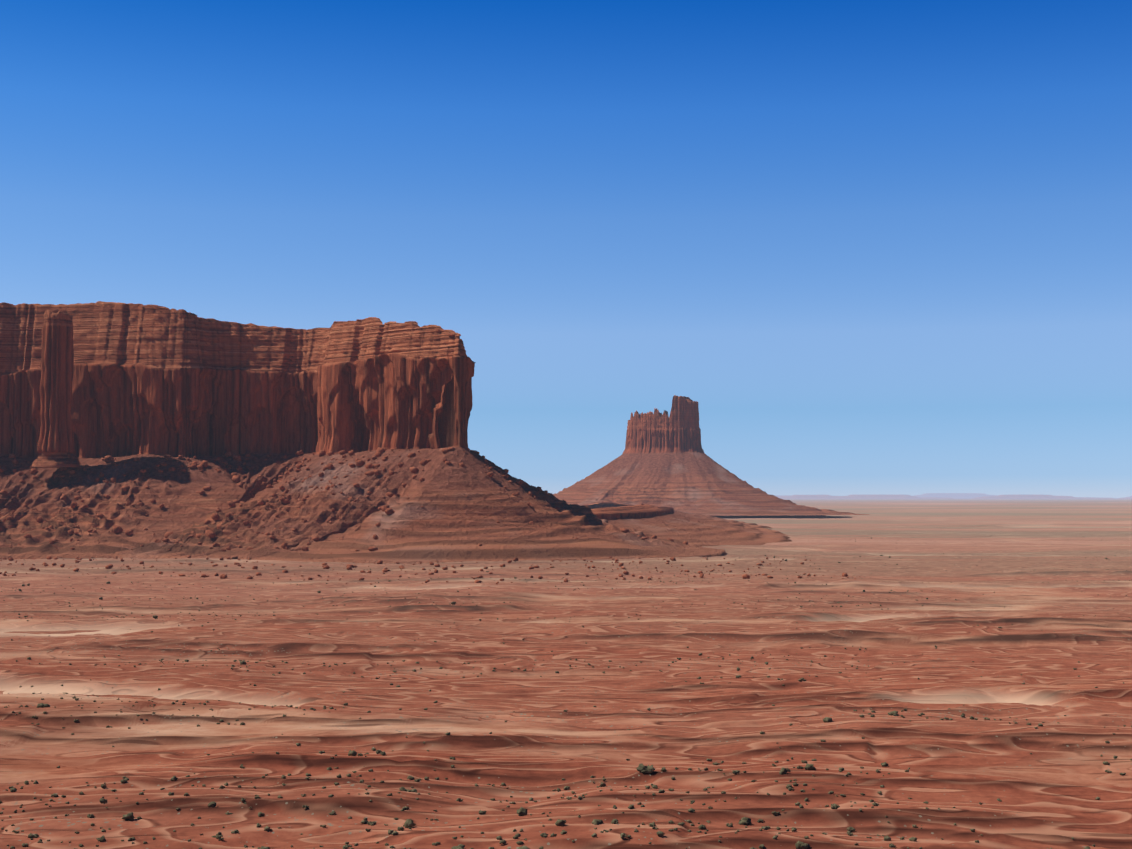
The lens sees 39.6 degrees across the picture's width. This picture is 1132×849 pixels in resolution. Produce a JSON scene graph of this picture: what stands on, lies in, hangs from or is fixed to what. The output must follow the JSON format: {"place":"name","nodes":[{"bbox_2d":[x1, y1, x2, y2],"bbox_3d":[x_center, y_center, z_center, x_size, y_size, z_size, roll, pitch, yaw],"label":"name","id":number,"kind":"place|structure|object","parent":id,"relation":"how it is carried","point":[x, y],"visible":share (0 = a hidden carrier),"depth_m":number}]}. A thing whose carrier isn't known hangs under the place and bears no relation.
{"place":"outdoors","nodes":[
{"label":"outdoors","id":0,"kind":"place"},
{"bbox_2d":[0,499,1131,848],"bbox_3d":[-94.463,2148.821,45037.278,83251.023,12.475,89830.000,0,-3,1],"label":"desert floor","id":1,"kind":"structure","parent":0,"point":[1028,595],"depth_m":457.08},
{"bbox_2d":[0,301,725,563],"bbox_3d":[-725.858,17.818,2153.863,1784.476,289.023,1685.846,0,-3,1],"label":"mesa","id":2,"kind":"structure","parent":1,"relation":"on","point":[152,385],"depth_m":1686.39},
{"bbox_2d":[32,310,79,467],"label":"rock pillar","id":3,"kind":"structure","parent":2,"relation":"on","point":[55,448],"depth_m":1722.89},
{"bbox_2d":[0,447,687,553],"bbox_3d":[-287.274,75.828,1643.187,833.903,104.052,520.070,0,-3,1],"label":"talus boulders","id":4,"kind":"object","parent":2,"relation":"on","point":[236,480],"visible":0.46,"depth_m":1633.65},
{"bbox_2d":[0,555,859,588],"bbox_3d":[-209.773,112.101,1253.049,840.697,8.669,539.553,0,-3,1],"label":"boulders","id":5,"kind":"object","parent":1,"relation":"on","point":[386,569],"visible":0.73,"depth_m":1216.22},
{"bbox_2d":[1,538,1129,661],"bbox_3d":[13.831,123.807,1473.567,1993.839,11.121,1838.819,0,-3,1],"label":"rocks","id":6,"kind":"object","parent":1,"relation":"on","point":[452,603],"visible":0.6,"depth_m":883.48},
{"bbox_2d":[0,655,1131,848],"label":"scrub","id":7,"kind":"object","parent":1,"relation":"on","point":[521,811],"visible":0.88,"depth_m":291.24},
{"bbox_2d":[712,515,825,517],"bbox_3d":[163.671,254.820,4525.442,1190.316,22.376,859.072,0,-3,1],"label":"butte platform","id":8,"kind":"structure","parent":1,"relation":"on","point":[787,516],"depth_m":4274.60},
{"bbox_2d":[553,395,869,515],"bbox_3d":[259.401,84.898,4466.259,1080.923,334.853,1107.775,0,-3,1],"label":"butte","id":9,"kind":"structure","parent":8,"relation":"on","point":[664,460],"depth_m":4338.78},
{"bbox_2d":[778,495,1131,498],"bbox_3d":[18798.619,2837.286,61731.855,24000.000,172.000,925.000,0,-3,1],"label":"ridge","id":10,"kind":"structure","parent":1,"relation":"on","point":[915,497],"depth_m":61624.83},
{"bbox_2d":[0,528,1131,710],"bbox_3d":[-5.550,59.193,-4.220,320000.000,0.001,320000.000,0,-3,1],"label":"sand patches","id":11,"kind":"object","parent":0,"point":[524,691],"depth_m":483.92},
{"bbox_2d":[0,0,1131,497],"label":"sky","id":12,"kind":"structure","parent":0,"point":[879,247]},
{"bbox_2d":[569,502,790,545],"bbox_3d":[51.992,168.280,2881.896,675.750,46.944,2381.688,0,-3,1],"label":"mound","id":13,"kind":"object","parent":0,"point":[663,523],"depth_m":1946.75},
{"bbox_2d":[914,493,1131,498],"bbox_3d":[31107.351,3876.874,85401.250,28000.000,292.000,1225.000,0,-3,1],"label":"ridge","id":14,"kind":"structure","parent":0,"point":[958,495],"depth_m":85517.69}
]}

